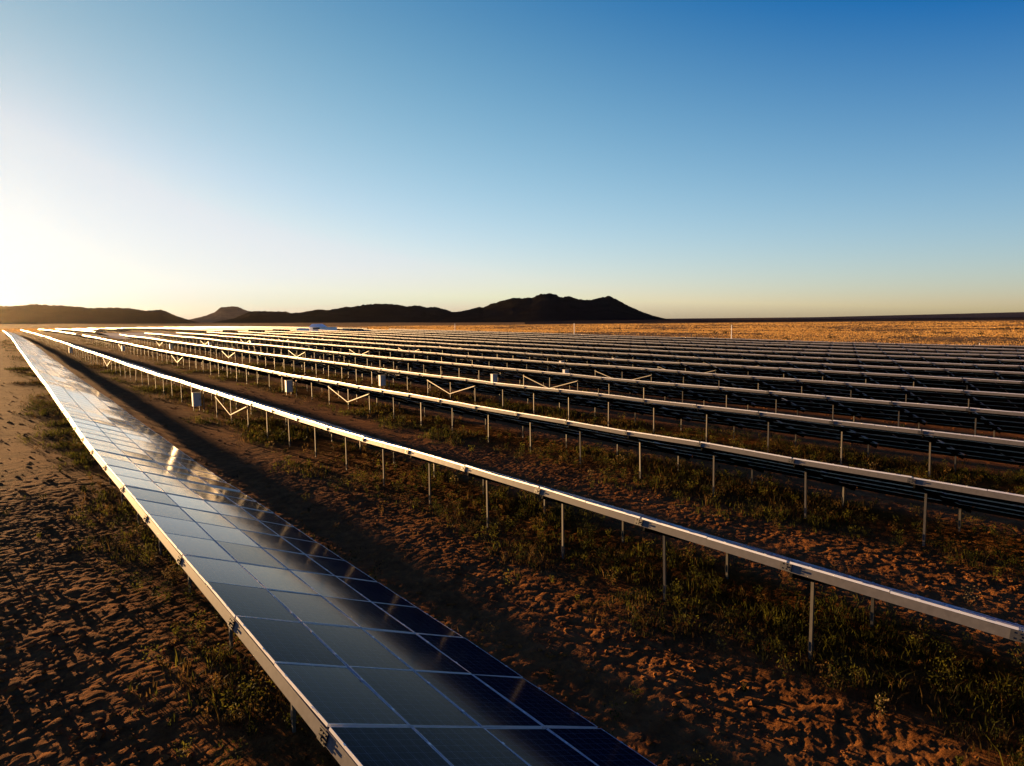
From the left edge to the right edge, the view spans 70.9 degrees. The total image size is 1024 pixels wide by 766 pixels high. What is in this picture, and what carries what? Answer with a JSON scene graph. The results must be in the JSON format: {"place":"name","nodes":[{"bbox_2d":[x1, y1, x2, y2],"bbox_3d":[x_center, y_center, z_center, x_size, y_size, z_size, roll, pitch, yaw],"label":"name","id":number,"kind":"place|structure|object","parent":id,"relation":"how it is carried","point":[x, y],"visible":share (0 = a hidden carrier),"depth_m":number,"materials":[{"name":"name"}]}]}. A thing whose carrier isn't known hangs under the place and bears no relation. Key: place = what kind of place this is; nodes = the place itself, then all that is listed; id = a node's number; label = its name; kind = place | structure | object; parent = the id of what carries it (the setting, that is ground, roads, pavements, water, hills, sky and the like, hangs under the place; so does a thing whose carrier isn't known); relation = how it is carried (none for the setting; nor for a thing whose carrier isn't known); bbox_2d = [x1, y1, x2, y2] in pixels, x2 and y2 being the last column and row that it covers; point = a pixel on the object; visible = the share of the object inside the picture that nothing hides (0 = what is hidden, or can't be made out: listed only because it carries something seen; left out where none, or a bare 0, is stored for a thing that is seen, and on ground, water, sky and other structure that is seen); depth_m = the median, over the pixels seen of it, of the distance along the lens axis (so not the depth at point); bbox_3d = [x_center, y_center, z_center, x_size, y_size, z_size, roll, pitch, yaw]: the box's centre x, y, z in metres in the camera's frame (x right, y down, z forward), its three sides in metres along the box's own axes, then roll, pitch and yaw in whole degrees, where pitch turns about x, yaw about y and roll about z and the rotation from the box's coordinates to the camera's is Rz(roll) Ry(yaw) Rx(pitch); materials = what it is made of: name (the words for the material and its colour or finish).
{"place":"outdoors","nodes":[
{"label":"outdoors","id":0,"kind":"place"},
{"bbox_2d":[0,304,199,323],"bbox_3d":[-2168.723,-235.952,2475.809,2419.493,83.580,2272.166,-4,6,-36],"label":"hills","id":1,"kind":"structure","parent":0,"point":[40,314],"depth_m":2418.15,"materials":[{"name":"brown stone"}]},
{"bbox_2d":[82,332,188,338],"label":"solar panels","id":2,"kind":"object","parent":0,"point":[117,335],"depth_m":297.11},
{"bbox_2d":[189,306,249,322],"bbox_3d":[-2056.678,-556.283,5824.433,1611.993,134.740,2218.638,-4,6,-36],"label":"cone hill","id":3,"kind":"structure","parent":0,"point":[225,313],"depth_m":5463.62,"materials":[{"name":"brown stone"}]},
{"bbox_2d":[211,303,450,322],"bbox_3d":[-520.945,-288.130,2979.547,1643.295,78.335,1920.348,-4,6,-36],"label":"hills","id":4,"kind":"structure","parent":0,"point":[370,313],"depth_m":2507.47,"materials":[{"name":"brown stone"}]},
{"bbox_2d":[0,317,1023,765],"bbox_3d":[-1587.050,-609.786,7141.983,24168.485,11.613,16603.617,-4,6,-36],"label":"ground","id":5,"kind":"structure","parent":0,"point":[822,737],"depth_m":19.76,"materials":[{"name":"soil"}]},
{"bbox_2d":[21,330,59,343],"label":"solar panel row","id":6,"kind":"object","parent":5,"relation":"on","point":[46,338],"visible":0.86,"depth_m":237.79,"materials":[{"name":"silver glass"}]},
{"bbox_2d":[38,329,90,340],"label":"solar panel row","id":7,"kind":"object","parent":5,"relation":"on","point":[64,333],"visible":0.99,"depth_m":273.30,"materials":[{"name":"silver glass"}]},
{"bbox_2d":[57,329,108,336],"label":"solar panel row","id":8,"kind":"object","parent":5,"relation":"on","point":[81,331],"visible":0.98,"depth_m":315.05,"materials":[{"name":"silver glass"}]},
{"bbox_2d":[72,328,107,332],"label":"solar panel row","id":9,"kind":"object","parent":5,"relation":"on","point":[97,330],"visible":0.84,"depth_m":365.63,"materials":[{"name":"silver glass"}]},
{"bbox_2d":[88,328,126,332],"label":"solar panel row","id":10,"kind":"object","parent":5,"relation":"on","point":[113,330],"visible":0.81,"depth_m":382.95,"materials":[{"name":"silver glass"}]},
{"bbox_2d":[107,328,130,330],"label":"solar panel row","id":11,"kind":"object","parent":5,"relation":"on","point":[123,329],"visible":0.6,"depth_m":409.72,"materials":[{"name":"silver glass"}]},
{"bbox_2d":[124,328,227,334],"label":"solar panel row","id":12,"kind":"object","parent":5,"relation":"on","point":[170,330],"visible":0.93,"depth_m":340.30,"materials":[{"name":"silver glass"}]},
{"bbox_2d":[136,327,251,333],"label":"solar panel row","id":13,"kind":"object","parent":5,"relation":"on","point":[230,330],"visible":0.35,"depth_m":305.58,"materials":[{"name":"silver glass"}]},
{"bbox_2d":[191,392,200,410],"bbox_3d":[-25.280,1.615,57.603,0.650,1.735,0.450,-4,6,-36],"label":"combiner box","id":14,"kind":"object","parent":5,"relation":"on","point":[196,398],"visible":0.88,"depth_m":57.42,"materials":[{"name":"white paint"}]},
{"bbox_2d":[193,393,200,405],"bbox_3d":[-25.164,1.332,57.413,0.540,0.990,0.044,-4,6,-36],"label":"door","id":15,"kind":"structure","parent":14,"relation":"in","point":[196,397],"depth_m":57.43,"materials":[{"name":"metal"}]},
{"bbox_2d":[149,327,274,333],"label":"solar panel row","id":16,"kind":"object","parent":5,"relation":"on","point":[259,330],"visible":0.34,"depth_m":319.96,"materials":[{"name":"silver glass"}]},
{"bbox_2d":[189,327,296,331],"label":"solar panel row","id":17,"kind":"object","parent":5,"relation":"on","point":[285,330],"visible":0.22,"depth_m":319.82,"materials":[{"name":"silver glass"}]},
{"bbox_2d":[232,327,296,328],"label":"solar panel row","id":18,"kind":"object","parent":5,"relation":"on","point":[263,327],"visible":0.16,"depth_m":352.35,"materials":[{"name":"silver glass"}]},
{"bbox_2d":[208,326,367,329],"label":"solar panel row","id":19,"kind":"object","parent":5,"relation":"on","point":[296,327],"visible":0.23,"depth_m":358.74,"materials":[{"name":"silver glass"}]},
{"bbox_2d":[284,380,292,394],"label":"combiner box","id":20,"kind":"object","parent":5,"relation":"on","point":[288,385],"visible":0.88,"depth_m":68.04,"materials":[{"name":"white paint"}]},
{"bbox_2d":[286,381,292,391],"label":"door","id":21,"kind":"structure","parent":20,"relation":"in","point":[289,383],"depth_m":68.03,"materials":[{"name":"metal"}]},
{"bbox_2d":[297,328,308,330],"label":"shipping container","id":22,"kind":"object","parent":5,"relation":"on","point":[302,329],"visible":0.31,"depth_m":275.79,"materials":[{"name":"metal"}]},
{"bbox_2d":[264,327,344,330],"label":"solar panel row","id":23,"kind":"object","parent":5,"relation":"on","point":[339,329],"visible":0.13,"depth_m":347.26,"materials":[{"name":"silver glass"}]},
{"bbox_2d":[309,324,336,331],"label":"inverter building","id":24,"kind":"structure","parent":5,"relation":"on","point":[315,327],"depth_m":280.22,"materials":[{"name":"white paint"}]},
{"bbox_2d":[3,330,655,765],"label":"solar panel row","id":25,"kind":"object","parent":5,"relation":"on","point":[359,666],"visible":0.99,"depth_m":12.66,"materials":[{"name":"blue glass"}]},
{"bbox_2d":[379,375,385,388],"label":"combiner box","id":26,"kind":"object","parent":5,"relation":"on","point":[382,380],"visible":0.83,"depth_m":73.50,"materials":[{"name":"white paint"}]},
{"bbox_2d":[380,376,385,385],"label":"door","id":27,"kind":"structure","parent":26,"relation":"in","point":[382,378],"depth_m":73.48,"materials":[{"name":"metal"}]},
{"bbox_2d":[491,374,497,382],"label":"combiner box","id":28,"kind":"object","parent":5,"relation":"on","point":[494,377],"visible":0.55,"depth_m":74.03,"materials":[{"name":"white paint"}]},
{"bbox_2d":[0,338,1023,765],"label":"weeds","id":29,"kind":"object","parent":5,"relation":"on","point":[776,614],"visible":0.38,"depth_m":24.07,"materials":[{"name":"green plant"}]},
{"bbox_2d":[0,347,1023,765],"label":"soil clods","id":30,"kind":"object","parent":5,"relation":"on","point":[450,605],"visible":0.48,"depth_m":18.20,"materials":[{"name":"brown soil"}]},
{"bbox_2d":[0,321,1023,345],"bbox_3d":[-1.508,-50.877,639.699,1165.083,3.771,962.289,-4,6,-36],"label":"dry grass","id":31,"kind":"structure","parent":5,"relation":"on","point":[986,332],"depth_m":409.05,"materials":[{"name":"plant"}]},
{"bbox_2d":[47,337,1023,658],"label":"solar panel row","id":32,"kind":"object","parent":5,"relation":"on","point":[873,591],"visible":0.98,"depth_m":18.05,"materials":[{"name":"silver glass"}]},
{"bbox_2d":[82,335,1023,545],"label":"solar panel row","id":33,"kind":"object","parent":5,"relation":"on","point":[988,501],"visible":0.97,"depth_m":29.73,"materials":[{"name":"silver glass"}]},
{"bbox_2d":[119,334,1023,476],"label":"solar panel row","id":34,"kind":"object","parent":5,"relation":"on","point":[984,448],"visible":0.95,"depth_m":41.16,"materials":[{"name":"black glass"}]},
{"bbox_2d":[145,333,1023,437],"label":"solar panel row","id":35,"kind":"object","parent":5,"relation":"on","point":[998,421],"visible":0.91,"depth_m":52.39,"materials":[{"name":"silver glass"}]},
{"bbox_2d":[176,332,1023,411],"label":"solar panel row","id":36,"kind":"object","parent":5,"relation":"on","point":[978,399],"visible":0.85,"depth_m":64.11,"materials":[{"name":"silver glass"}]},
{"bbox_2d":[209,332,1023,393],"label":"solar panel row","id":37,"kind":"object","parent":5,"relation":"on","point":[1000,386],"visible":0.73,"depth_m":74.23,"materials":[{"name":"silver glass"}]},
{"bbox_2d":[238,331,1023,382],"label":"solar panel row","id":38,"kind":"object","parent":5,"relation":"on","point":[983,374],"visible":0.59,"depth_m":86.63,"materials":[{"name":"silver glass"}]},
{"bbox_2d":[265,331,1023,378],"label":"solar panel row","id":39,"kind":"object","parent":5,"relation":"on","point":[896,363],"visible":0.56,"depth_m":96.96,"materials":[{"name":"silver glass"}]},
{"bbox_2d":[290,330,1023,367],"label":"solar panel row","id":40,"kind":"object","parent":5,"relation":"on","point":[920,358],"visible":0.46,"depth_m":104.71,"materials":[{"name":"silver glass"}]},
{"bbox_2d":[320,330,1023,360],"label":"solar panel row","id":41,"kind":"object","parent":5,"relation":"on","point":[997,356],"visible":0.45,"depth_m":118.40,"materials":[{"name":"silver glass"}]},
{"bbox_2d":[344,330,1023,354],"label":"solar panel row","id":42,"kind":"object","parent":5,"relation":"on","point":[821,347],"visible":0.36,"depth_m":126.68,"materials":[{"name":"silver glass"}]},
{"bbox_2d":[363,329,1023,354],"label":"solar panel row","id":43,"kind":"object","parent":5,"relation":"on","point":[879,346],"visible":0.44,"depth_m":135.71,"materials":[{"name":"silver glass"}]},
{"bbox_2d":[390,329,1023,350],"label":"solar panel row","id":44,"kind":"object","parent":5,"relation":"on","point":[902,344],"visible":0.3,"depth_m":147.86,"materials":[{"name":"silver glass"}]},
{"bbox_2d":[0,0,1023,319],"label":"sky","id":45,"kind":"structure","parent":0,"point":[186,159],"materials":[{"name":"blue"}]},
{"bbox_2d":[423,293,670,322],"bbox_3d":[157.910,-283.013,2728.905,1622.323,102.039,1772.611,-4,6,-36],"label":"peak hills","id":46,"kind":"structure","parent":0,"point":[547,307],"depth_m":2254.94,"materials":[{"name":"brown stone"}]},
{"bbox_2d":[525,317,1023,323],"bbox_3d":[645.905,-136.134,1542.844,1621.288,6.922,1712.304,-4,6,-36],"label":"dark foothills","id":47,"kind":"structure","parent":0,"point":[756,320],"depth_m":1226.52,"materials":[{"name":"brown stone"}]},
{"bbox_2d":[671,312,1023,319],"bbox_3d":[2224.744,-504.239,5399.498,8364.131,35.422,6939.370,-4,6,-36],"label":"plateau","id":48,"kind":"structure","parent":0,"point":[1004,314],"depth_m":3224.98,"materials":[{"name":"brown stone"}]}
]}

